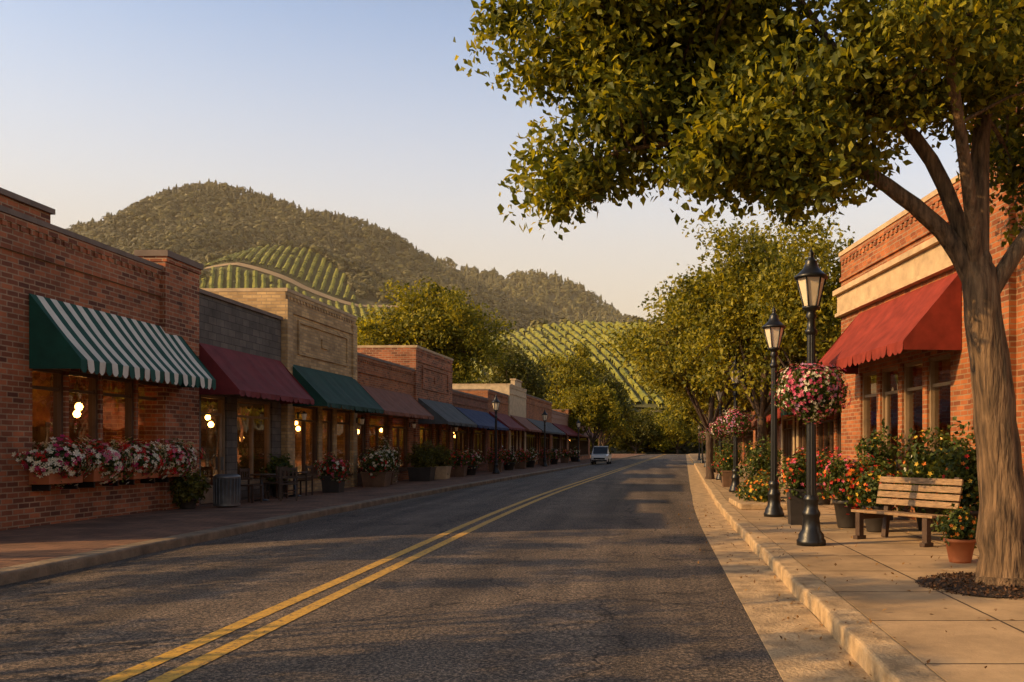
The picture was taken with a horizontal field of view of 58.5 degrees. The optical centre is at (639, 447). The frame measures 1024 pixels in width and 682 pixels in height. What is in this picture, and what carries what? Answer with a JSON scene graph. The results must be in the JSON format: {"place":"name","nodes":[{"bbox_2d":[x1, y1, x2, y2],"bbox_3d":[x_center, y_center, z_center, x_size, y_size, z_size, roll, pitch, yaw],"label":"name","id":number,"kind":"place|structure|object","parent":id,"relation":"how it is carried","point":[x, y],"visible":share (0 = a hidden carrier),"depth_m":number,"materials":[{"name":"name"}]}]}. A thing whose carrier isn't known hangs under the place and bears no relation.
{"place":"outdoors","nodes":[
{"label":"outdoors","id":0,"kind":"place"},
{"bbox_2d":[205,262,397,306],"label":"dirt track","id":1,"kind":"structure","parent":0,"point":[298,284],"depth_m":573.48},
{"bbox_2d":[0,454,641,567],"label":"sidewalk","id":2,"kind":"structure","parent":0,"point":[18,546],"depth_m":17.70,"materials":[{"name":"concrete"}]},
{"bbox_2d":[167,468,211,508],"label":"shrub planter","id":3,"kind":"object","parent":2,"relation":"on","point":[188,493],"visible":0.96,"depth_m":21.22,"materials":[{"name":"green plant"}]},
{"bbox_2d":[213,474,240,506],"bbox_3d":[-10.100,1.040,22.000,0.632,0.770,0.626,0,0,0],"label":"trash can","id":4,"kind":"object","parent":2,"relation":"on","point":[226,489],"visible":1,"depth_m":21.76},
{"bbox_2d":[238,468,263,502],"bbox_3d":[-10.245,0.995,23.699,0.430,0.920,0.500,0,0,10],"label":"cafe chair","id":5,"kind":"object","parent":2,"relation":"on","point":[241,472],"visible":0.9,"depth_m":23.71,"materials":[{"name":"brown wood"}]},
{"bbox_2d":[259,452,293,496],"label":"shrub planter","id":6,"kind":"object","parent":2,"relation":"on","point":[280,461],"visible":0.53,"depth_m":26.56,"materials":[{"name":"green plant"}]},
{"bbox_2d":[279,467,298,500],"bbox_3d":[-9.598,0.995,24.595,0.500,0.920,0.430,0,0,-20],"label":"cafe chair","id":7,"kind":"object","parent":2,"relation":"on","point":[281,477],"visible":1,"depth_m":24.73,"materials":[{"name":"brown wood"}]},
{"bbox_2d":[313,452,352,492],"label":"flower planter","id":8,"kind":"object","parent":2,"relation":"on","point":[333,480],"visible":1,"depth_m":28.93,"materials":[{"name":"plant"}]},
{"bbox_2d":[357,447,400,486],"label":"flower planter","id":9,"kind":"object","parent":2,"relation":"on","point":[379,476],"visible":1,"depth_m":33.11,"materials":[{"name":"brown wood"}]},
{"bbox_2d":[373,437,402,484],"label":"flower planter","id":10,"kind":"object","parent":2,"relation":"on","point":[394,478],"visible":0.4,"depth_m":35.28,"materials":[{"name":"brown wood"}]},
{"bbox_2d":[404,439,438,480],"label":"shrub planter","id":11,"kind":"object","parent":2,"relation":"on","point":[420,469],"visible":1,"depth_m":38.83,"materials":[{"name":"plant"}]},
{"bbox_2d":[429,444,454,478],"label":"shrub planter","id":12,"kind":"object","parent":2,"relation":"on","point":[443,471],"visible":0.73,"depth_m":41.21,"materials":[{"name":"stone"}]},
{"bbox_2d":[447,448,472,476],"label":"flower planter","id":13,"kind":"object","parent":2,"relation":"on","point":[459,467],"visible":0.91,"depth_m":44.65,"materials":[{"name":"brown wood"}]},
{"bbox_2d":[484,447,506,471],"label":"flower planter","id":14,"kind":"object","parent":2,"relation":"on","point":[490,460],"visible":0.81,"depth_m":53.70,"materials":[{"name":"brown wood"}]},
{"bbox_2d":[531,339,618,414],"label":"deciduous tree","id":15,"kind":"object","parent":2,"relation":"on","point":[569,371],"visible":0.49,"depth_m":123.84,"materials":[{"name":"green plant"}]},
{"bbox_2d":[560,383,629,460],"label":"deciduous tree","id":16,"kind":"object","parent":2,"relation":"on","point":[591,406],"visible":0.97,"depth_m":96.62,"materials":[{"name":"green plant"}]},
{"bbox_2d":[585,368,639,445],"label":"deciduous tree","id":17,"kind":"object","parent":2,"relation":"on","point":[614,383],"visible":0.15,"depth_m":145.03,"materials":[{"name":"green plant"}]},
{"bbox_2d":[591,391,648,445],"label":"deciduous tree","id":18,"kind":"object","parent":2,"relation":"on","point":[621,432],"visible":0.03,"depth_m":169.56,"materials":[{"name":"green plant"}]},
{"bbox_2d":[0,454,783,681],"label":"road","id":19,"kind":"structure","parent":0,"point":[582,574],"depth_m":9.12,"materials":[{"name":"asphalt"}]},
{"bbox_2d":[590,446,611,463],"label":"parked van","id":20,"kind":"object","parent":19,"relation":"on","point":[600,453],"visible":0.99,"depth_m":83.92,"materials":[{"name":"paint"}]},
{"bbox_2d":[108,194,732,453],"bbox_3d":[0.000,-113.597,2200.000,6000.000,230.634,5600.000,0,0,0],"label":"terrain","id":21,"kind":"structure","parent":0,"point":[370,299],"depth_m":724.98,"materials":[{"name":"green plant"}]},
{"bbox_2d":[0,195,198,530],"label":"walls","id":22,"kind":"structure","parent":21,"relation":"on","point":[170,413],"depth_m":18.25,"materials":[{"name":"red brick"}]},
{"bbox_2d":[12,434,97,491],"bbox_3d":[-10.932,0.277,16.919,1.132,1.095,2.016,0,0,0],"label":"flower window box","id":23,"kind":"object","parent":22,"relation":"attached to","point":[64,468],"visible":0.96,"depth_m":16.64,"materials":[{"name":"ceramic"}]},
{"bbox_2d":[32,371,85,458],"bbox_3d":[-12.970,-0.955,17.753,2.990,5.110,8.960,0,0,0],"label":"interior","id":24,"kind":"object","parent":22,"relation":"attached to","point":[40,416],"visible":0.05,"depth_m":21.45,"materials":[{"name":"brown wood"}]},
{"bbox_2d":[0,211,161,296],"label":"corbelling","id":25,"kind":"object","parent":22,"relation":"attached to","point":[41,231],"visible":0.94,"depth_m":17.72,"materials":[{"name":"red brick"}]},
{"bbox_2d":[32,369,157,467],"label":"window frames","id":26,"kind":"structure","parent":22,"relation":"attached to","point":[91,392],"depth_m":18.53,"materials":[{"name":"brown wood"}]},
{"bbox_2d":[0,187,202,274],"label":"coping","id":27,"kind":"object","parent":22,"relation":"on","point":[146,257],"visible":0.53,"depth_m":18.76,"materials":[{"name":"stone"}]},
{"bbox_2d":[74,439,137,487],"bbox_3d":[-10.945,0.310,18.233,1.006,0.980,1.868,0,0,0],"label":"flower window box","id":28,"kind":"object","parent":22,"relation":"attached to","point":[110,467],"visible":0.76,"depth_m":18.07,"materials":[{"name":"ceramic"}]},
{"bbox_2d":[29,293,215,389],"bbox_3d":[-10.661,-2.097,19.021,0.970,1.447,5.150,0,0,0],"label":"awning","id":29,"kind":"object","parent":22,"relation":"attached to","point":[63,335],"visible":0.99,"depth_m":17.91,"materials":[{"name":"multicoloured fabric"}]},
{"bbox_2d":[114,437,176,484],"bbox_3d":[-10.959,0.275,19.662,1.147,1.050,1.769,0,0,0],"label":"flower window box","id":30,"kind":"object","parent":22,"relation":"attached to","point":[146,467],"visible":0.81,"depth_m":19.56,"materials":[{"name":"ceramic"}]},
{"bbox_2d":[155,438,205,481],"bbox_3d":[-10.936,0.280,21.127,1.024,1.040,1.759,0,0,0],"label":"flower window box","id":31,"kind":"object","parent":22,"relation":"attached to","point":[182,457],"visible":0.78,"depth_m":20.94,"materials":[{"name":"plant"}]},
{"bbox_2d":[199,293,280,504],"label":"walls","id":32,"kind":"structure","parent":21,"relation":"on","point":[226,325],"depth_m":26.05,"materials":[{"name":"brick"}]},
{"bbox_2d":[201,394,269,503],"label":"window frames","id":33,"kind":"structure","parent":32,"relation":"attached to","point":[220,414],"depth_m":25.10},
{"bbox_2d":[199,288,282,319],"bbox_3d":[-16.534,-3.950,25.203,11.060,0.100,5.052,0,0,1],"label":"coping","id":34,"kind":"object","parent":32,"relation":"on","point":[222,298],"visible":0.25,"depth_m":24.72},
{"bbox_2d":[199,342,313,404],"bbox_3d":[-10.520,-1.971,25.061,1.070,1.358,4.850,0,0,1],"label":"awning","id":35,"kind":"object","parent":32,"relation":"attached to","point":[240,373],"visible":1,"depth_m":24.25,"materials":[{"name":"red fabric"}]},
{"bbox_2d":[204,244,357,301],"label":"hillside vineyard","id":36,"kind":"object","parent":21,"relation":"on","point":[315,271],"visible":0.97,"depth_m":590.97,"materials":[{"name":"green plant"}]},
{"bbox_2d":[212,291,356,494],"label":"walls","id":37,"kind":"structure","parent":21,"relation":"on","point":[307,343],"depth_m":30.22,"materials":[{"name":"beige brick"}]},
{"bbox_2d":[200,288,356,318],"bbox_3d":[-16.228,-4.850,30.864,11.060,0.100,6.085,0,0,2],"label":"coping","id":38,"kind":"object","parent":37,"relation":"on","point":[278,289],"visible":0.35,"depth_m":27.70,"materials":[{"name":"stone"}]},
{"bbox_2d":[286,291,355,333],"bbox_3d":[-10.736,-4.489,30.649,0.048,0.618,6.025,0,0,2],"label":"corbelling","id":39,"kind":"object","parent":37,"relation":"attached to","point":[324,309],"visible":1,"depth_m":30.28,"materials":[{"name":"beige brick"}]},
{"bbox_2d":[295,406,352,478],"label":"window frames","id":40,"kind":"structure","parent":37,"relation":"attached to","point":[329,433],"depth_m":30.16,"materials":[{"name":"brown wood"}]},
{"bbox_2d":[293,364,383,413],"bbox_3d":[-10.166,-1.921,30.669,1.170,1.358,5.450,0,0,2],"label":"awning","id":41,"kind":"object","parent":37,"relation":"attached to","point":[328,389],"visible":0.98,"depth_m":29.91,"materials":[{"name":"green fabric"}]},
{"bbox_2d":[199,264,400,344],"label":"hillside vineyard","id":42,"kind":"object","parent":21,"relation":"on","point":[230,276],"visible":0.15,"depth_m":560.65,"materials":[{"name":"green plant"}]},
{"bbox_2d":[66,179,575,332],"bbox_3d":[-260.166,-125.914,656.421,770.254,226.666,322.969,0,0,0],"label":"hill forest","id":43,"kind":"object","parent":21,"relation":"on","point":[223,223],"visible":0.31,"depth_m":744.47,"materials":[{"name":"green plant"}]},
{"bbox_2d":[0,454,646,585],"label":"kerb","id":44,"kind":"structure","parent":21,"relation":"on","point":[24,572],"depth_m":14.92,"materials":[{"name":"concrete"}]},
{"bbox_2d":[357,359,413,485],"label":"walls","id":45,"kind":"structure","parent":21,"relation":"on","point":[364,379],"depth_m":38.84,"materials":[{"name":"orange brick"}]},
{"bbox_2d":[358,413,407,484],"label":"window frames","id":46,"kind":"structure","parent":45,"relation":"attached to","point":[363,436],"depth_m":37.85,"materials":[{"name":"brown wood"}]},
{"bbox_2d":[357,355,414,384],"bbox_3d":[-10.548,-3.189,37.499,0.048,0.618,7.529,0,0,3],"label":"corbelling","id":47,"kind":"object","parent":45,"relation":"attached to","point":[389,366],"visible":0.93,"depth_m":37.19,"materials":[{"name":"orange brick"}]},
{"bbox_2d":[357,385,433,419],"bbox_3d":[-10.011,-1.821,37.337,1.120,1.158,6.700,0,0,3],"label":"awning","id":48,"kind":"object","parent":45,"relation":"attached to","point":[393,403],"visible":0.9,"depth_m":37.19,"materials":[{"name":"red fabric"}]},
{"bbox_2d":[357,347,451,459],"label":"walls","id":49,"kind":"structure","parent":21,"relation":"on","point":[433,383],"depth_m":42.83,"materials":[{"name":"red brick"}]},
{"bbox_2d":[418,398,476,427],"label":"awning","id":50,"kind":"object","parent":49,"relation":"attached to","point":[446,413],"visible":0.99,"depth_m":43.32,"materials":[{"name":"blue fabric"}]},
{"bbox_2d":[356,275,520,383],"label":"deciduous tree","id":51,"kind":"object","parent":21,"relation":"on","point":[455,330],"visible":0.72,"depth_m":77.12,"materials":[{"name":"green plant"}]},
{"bbox_2d":[452,394,487,471],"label":"walls","id":52,"kind":"structure","parent":21,"relation":"on","point":[470,401],"depth_m":52.92,"materials":[{"name":"brick"}]},
{"bbox_2d":[454,426,486,464],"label":"window frames","id":53,"kind":"structure","parent":52,"relation":"attached to","point":[483,433],"depth_m":52.85,"materials":[{"name":"brown wood"}]},
{"bbox_2d":[454,427,482,461],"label":"glazing","id":54,"kind":"structure","parent":53,"relation":"attached to","point":[478,430],"depth_m":52.52,"materials":[{"name":"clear glass"}]},
{"bbox_2d":[456,407,508,430],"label":"awning","id":55,"kind":"object","parent":52,"relation":"attached to","point":[480,419],"visible":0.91,"depth_m":51.97,"materials":[{"name":"blue fabric"}]},
{"bbox_2d":[461,390,507,469],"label":"walls","id":56,"kind":"structure","parent":21,"relation":"on","point":[503,409],"depth_m":58.82,"materials":[{"name":"orange brick"}]},
{"bbox_2d":[489,411,525,430],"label":"awning","id":57,"kind":"object","parent":56,"relation":"attached to","point":[509,422],"visible":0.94,"depth_m":59.82,"materials":[{"name":"red fabric"}]},
{"bbox_2d":[452,380,525,452],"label":"walls","id":58,"kind":"structure","parent":21,"relation":"on","point":[517,406],"depth_m":64.81,"materials":[{"name":"beige paint"}]},
{"bbox_2d":[467,336,560,407],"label":"deciduous tree","id":59,"kind":"object","parent":21,"relation":"on","point":[521,370],"visible":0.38,"depth_m":106.39,"materials":[{"name":"green plant"}]},
{"bbox_2d":[526,398,551,464],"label":"walls","id":60,"kind":"structure","parent":21,"relation":"on","point":[534,412],"depth_m":76.48,"materials":[{"name":"orange brick"}]},
{"bbox_2d":[434,255,649,323],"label":"hill forest","id":61,"kind":"object","parent":21,"relation":"on","point":[543,282],"visible":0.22,"depth_m":971.35,"materials":[{"name":"green plant"}]},
{"bbox_2d":[467,320,670,407],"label":"hillside vineyard","id":62,"kind":"object","parent":21,"relation":"on","point":[553,338],"visible":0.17,"depth_m":354.29,"materials":[{"name":"green plant"}]},
{"bbox_2d":[496,316,718,453],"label":"hill forest","id":63,"kind":"object","parent":21,"relation":"on","point":[533,323],"visible":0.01,"depth_m":255.02,"materials":[{"name":"green plant"}]},
{"bbox_2d":[607,410,662,453],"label":"deciduous tree","id":64,"kind":"object","parent":21,"relation":"on","point":[643,429],"visible":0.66,"depth_m":211.59,"materials":[{"name":"green plant"}]},
{"bbox_2d":[590,402,732,452],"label":"tree belt","id":65,"kind":"object","parent":21,"relation":"on","point":[625,447],"visible":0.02,"depth_m":233.51,"materials":[{"name":"green plant"}]},
{"bbox_2d":[640,407,705,453],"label":"deciduous tree","id":66,"kind":"object","parent":21,"relation":"on","point":[671,430],"visible":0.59,"depth_m":212.41,"materials":[{"name":"green plant"}]},
{"bbox_2d":[654,396,731,443],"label":"deciduous tree","id":67,"kind":"object","parent":21,"relation":"on","point":[689,421],"visible":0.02,"depth_m":84.03,"materials":[{"name":"green plant"}]},
{"bbox_2d":[651,362,779,446],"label":"deciduous tree","id":68,"kind":"object","parent":21,"relation":"on","point":[694,415],"depth_m":65.78,"materials":[{"name":"green plant"}]},
{"bbox_2d":[686,454,873,681],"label":"gutter","id":69,"kind":"object","parent":21,"relation":"on","point":[806,660],"visible":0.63,"depth_m":8.64,"materials":[{"name":"concrete"}]},
{"bbox_2d":[781,370,798,476],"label":"walls","id":70,"kind":"structure","parent":21,"relation":"on","point":[797,432],"depth_m":38.92,"materials":[{"name":"brick"}]},
{"bbox_2d":[781,416,805,468],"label":"window frames","id":71,"kind":"structure","parent":70,"relation":"attached to","point":[791,428],"depth_m":40.24,"materials":[{"name":"brown wood"}]},
{"bbox_2d":[785,418,805,459],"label":"glazing","id":72,"kind":"structure","parent":71,"relation":"attached to","point":[788,423],"depth_m":41.08,"materials":[{"name":"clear glass"}]},
{"bbox_2d":[689,454,944,681],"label":"kerb","id":73,"kind":"structure","parent":21,"relation":"on","point":[879,655],"depth_m":7.88,"materials":[{"name":"concrete"}]},
{"bbox_2d":[816,374,836,467],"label":"walls","id":74,"kind":"structure","parent":21,"relation":"on","point":[835,432],"depth_m":28.08,"materials":[{"name":"orange brick"}]},
{"bbox_2d":[818,409,840,468],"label":"window frames","id":75,"kind":"structure","parent":74,"relation":"attached to","point":[838,433],"depth_m":29.23,"materials":[{"name":"brown wood"}]},
{"bbox_2d":[821,410,840,461],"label":"glazing","id":76,"kind":"structure","parent":75,"relation":"attached to","point":[830,416],"depth_m":29.83,"materials":[{"name":"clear glass"}]},
{"bbox_2d":[841,75,1023,520],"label":"walls","id":77,"kind":"structure","parent":21,"relation":"on","point":[955,398],"depth_m":17.41,"materials":[{"name":"orange brick"}]},
{"bbox_2d":[816,272,961,373],"bbox_3d":[4.781,-2.357,18.139,1.070,1.447,5.150,0,0,-6],"label":"awning","id":78,"kind":"object","parent":77,"relation":"attached to","point":[928,317],"visible":0.9,"depth_m":16.51,"materials":[{"name":"red fabric"}]},
{"bbox_2d":[833,237,953,317],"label":"cornice","id":79,"kind":"structure","parent":77,"relation":"attached to","point":[924,261],"depth_m":18.34,"materials":[{"name":"stone"}]},
{"bbox_2d":[863,353,950,516],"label":"window frames","id":80,"kind":"structure","parent":77,"relation":"attached to","point":[934,385],"depth_m":18.22,"materials":[{"name":"wood"}]},
{"bbox_2d":[873,359,950,445],"bbox_3d":[7.541,-1.220,14.436,2.990,5.640,15.080,0,0,-6],"label":"interior","id":81,"kind":"object","parent":77,"relation":"attached to","point":[946,368],"depth_m":20.13,"materials":[{"name":"brown wood"}]},
{"bbox_2d":[839,180,1019,281],"bbox_3d":[5.720,-4.339,14.242,0.048,0.618,15.560,0,0,-6],"label":"corbelling","id":82,"kind":"object","parent":77,"relation":"attached to","point":[930,203],"visible":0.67,"depth_m":18.88,"materials":[{"name":"orange brick"}]},
{"bbox_2d":[839,134,1023,256],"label":"coping","id":83,"kind":"object","parent":77,"relation":"on","point":[929,196],"visible":0.06,"depth_m":18.87,"materials":[{"name":"stone"}]},
{"bbox_2d":[0,0,969,323],"label":"sky","id":84,"kind":"structure","parent":0,"point":[363,109],"materials":[{"name":"blue"}]},
{"bbox_2d":[690,454,1023,681],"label":"sidewalk","id":85,"kind":"structure","parent":0,"point":[969,645],"depth_m":8.64,"materials":[{"name":"concrete"}]},
{"bbox_2d":[594,264,791,478],"bbox_3d":[2.875,-3.464,41.099,9.836,10.206,10.045,0,0,0],"label":"deciduous tree","id":86,"kind":"object","parent":85,"relation":"on","point":[655,360],"visible":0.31,"depth_m":39.65,"materials":[{"name":"green plant"}]},
{"bbox_2d":[621,310,769,468],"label":"deciduous tree","id":87,"kind":"object","parent":85,"relation":"on","point":[703,404],"visible":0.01,"depth_m":51.09,"materials":[{"name":"green plant"}]},
{"bbox_2d":[706,381,732,479],"bbox_3d":[3.572,-0.770,39.993,1.374,4.420,1.225,0,0,0],"label":"street lamp","id":88,"kind":"object","parent":85,"relation":"on","point":[719,433],"visible":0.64,"depth_m":39.92,"materials":[{"name":"black metal"}]},
{"bbox_2d":[712,438,744,486],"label":"shrub planter","id":89,"kind":"object","parent":85,"relation":"on","point":[726,474],"visible":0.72,"depth_m":32.77,"materials":[{"name":"brown plant"}]},
{"bbox_2d":[716,356,754,491],"bbox_3d":[3.113,-0.770,29.173,1.319,4.420,1.229,0,0,0],"label":"street lamp","id":90,"kind":"object","parent":85,"relation":"on","point":[737,427],"visible":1,"depth_m":29.10,"materials":[{"name":"black metal"}]},
{"bbox_2d":[645,211,837,474],"bbox_3d":[4.131,-3.185,30.159,7.987,9.832,7.589,0,0,0],"label":"deciduous tree","id":91,"kind":"object","parent":85,"relation":"on","point":[716,303],"visible":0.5,"depth_m":28.65,"materials":[{"name":"green plant"}]},
{"bbox_2d":[734,434,780,492],"bbox_3d":[3.329,0.528,25.413,1.351,1.824,1.229,0,0,0],"label":"shrub planter","id":92,"kind":"object","parent":85,"relation":"on","point":[752,461],"visible":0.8,"depth_m":25.35,"materials":[{"name":"green plant"}]},
{"bbox_2d":[729,470,786,509],"bbox_3d":[2.940,1.059,22.225,1.260,1.030,2.850,0,0,0],"label":"planting bed","id":93,"kind":"object","parent":85,"relation":"on","point":[756,497],"visible":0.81,"depth_m":21.83,"materials":[{"name":"plant"}]},
{"bbox_2d":[762,307,785,516],"bbox_3d":[2.800,-0.770,18.800,0.500,4.420,0.492,0,0,0],"label":"street lamp","id":94,"kind":"object","parent":85,"relation":"on","point":[773,327],"visible":0.99,"depth_m":18.73,"materials":[{"name":"black metal"}]},
{"bbox_2d":[776,447,820,524],"bbox_3d":[2.974,0.710,16.907,0.834,1.461,0.844,0,0,0],"label":"flower planter","id":95,"kind":"object","parent":85,"relation":"on","point":[795,481],"visible":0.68,"depth_m":16.72,"materials":[{"name":"plant"}]},
{"bbox_2d":[743,214,854,371],"bbox_3d":[4.688,-2.297,24.543,3.829,7.934,4.659,0,0,0],"label":"deciduous tree","id":96,"kind":"object","parent":85,"relation":"on","point":[784,299],"visible":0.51,"depth_m":23.96,"materials":[{"name":"green plant"}]},
{"bbox_2d":[772,247,852,546],"bbox_3d":[2.530,-0.770,13.312,1.218,4.420,1.213,0,0,0],"label":"street lamp","id":97,"kind":"object","parent":85,"relation":"on","point":[807,388],"visible":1,"depth_m":13.18,"materials":[{"name":"black metal"}]},
{"bbox_2d":[800,449,840,504],"bbox_3d":[4.595,0.741,22.785,1.297,1.397,1.184,0,0,0],"label":"flower planter","id":98,"kind":"object","parent":85,"relation":"on","point":[819,486],"visible":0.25,"depth_m":22.57,"materials":[{"name":"green plant"}]},
{"bbox_2d":[667,498,1014,681],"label":"fallen leaves","id":99,"kind":"object","parent":85,"relation":"on","point":[929,591],"visible":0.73,"depth_m":10.21,"materials":[{"name":"brown plant"}]},
{"bbox_2d":[816,446,874,527],"bbox_3d":[3.764,0.709,16.273,1.288,1.461,1.378,0,0,0],"label":"flower planter","id":100,"kind":"object","parent":85,"relation":"on","point":[839,484],"visible":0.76,"depth_m":16.01,"materials":[{"name":"green plant"}]},
{"bbox_2d":[845,459,909,532],"bbox_3d":[4.072,0.814,15.417,1.060,1.251,1.007,0,0,28],"label":"flower planter","id":101,"kind":"object","parent":85,"relation":"on","point":[868,487],"visible":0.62,"depth_m":15.26,"materials":[{"name":"green plant"}]},
{"bbox_2d":[849,418,908,519],"bbox_3d":[4.725,0.458,18.028,1.170,2.262,1.103,0,0,-34],"label":"shrub planter","id":102,"kind":"object","parent":85,"relation":"on","point":[885,453],"visible":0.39,"depth_m":17.88,"materials":[{"name":"plant"}]},
{"bbox_2d":[851,475,963,546],"bbox_3d":[4.079,0.946,13.787,0.838,0.999,1.600,0,0,-32],"label":"park bench","id":103,"kind":"object","parent":85,"relation":"on","point":[888,493],"visible":0.84,"depth_m":13.88,"materials":[{"name":"brown wood"}]},
{"bbox_2d":[892,426,967,531],"bbox_3d":[5.065,0.576,15.568,1.225,1.892,1.309,0,0,-43],"label":"shrub planter","id":104,"kind":"object","parent":85,"relation":"on","point":[917,463],"visible":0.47,"depth_m":15.44,"materials":[{"name":"green plant"}]},
{"bbox_2d":[920,417,978,533],"bbox_3d":[5.272,0.485,14.445,1.453,1.974,1.346,0,0,0],"label":"shrub planter","id":105,"kind":"object","parent":85,"relation":"on","point":[963,467],"visible":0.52,"depth_m":14.21,"materials":[{"name":"green plant"}]},
{"bbox_2d":[930,503,977,563],"bbox_3d":[4.017,1.070,11.294,0.640,0.740,0.680,0,0,0],"label":"terracotta flower pot","id":106,"kind":"object","parent":85,"relation":"on","point":[960,539],"visible":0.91,"depth_m":11.18,"materials":[{"name":"green plant"}]},
{"bbox_2d":[915,571,1023,599],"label":"mulch bed","id":107,"kind":"object","parent":85,"relation":"on","point":[962,582],"visible":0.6,"depth_m":9.06,"materials":[{"name":"soil"}]},
{"bbox_2d":[453,0,1023,587],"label":"deciduous tree","id":108,"kind":"object","parent":107,"relation":"on","point":[747,100],"visible":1,"depth_m":8.83,"materials":[{"name":"green plant"}]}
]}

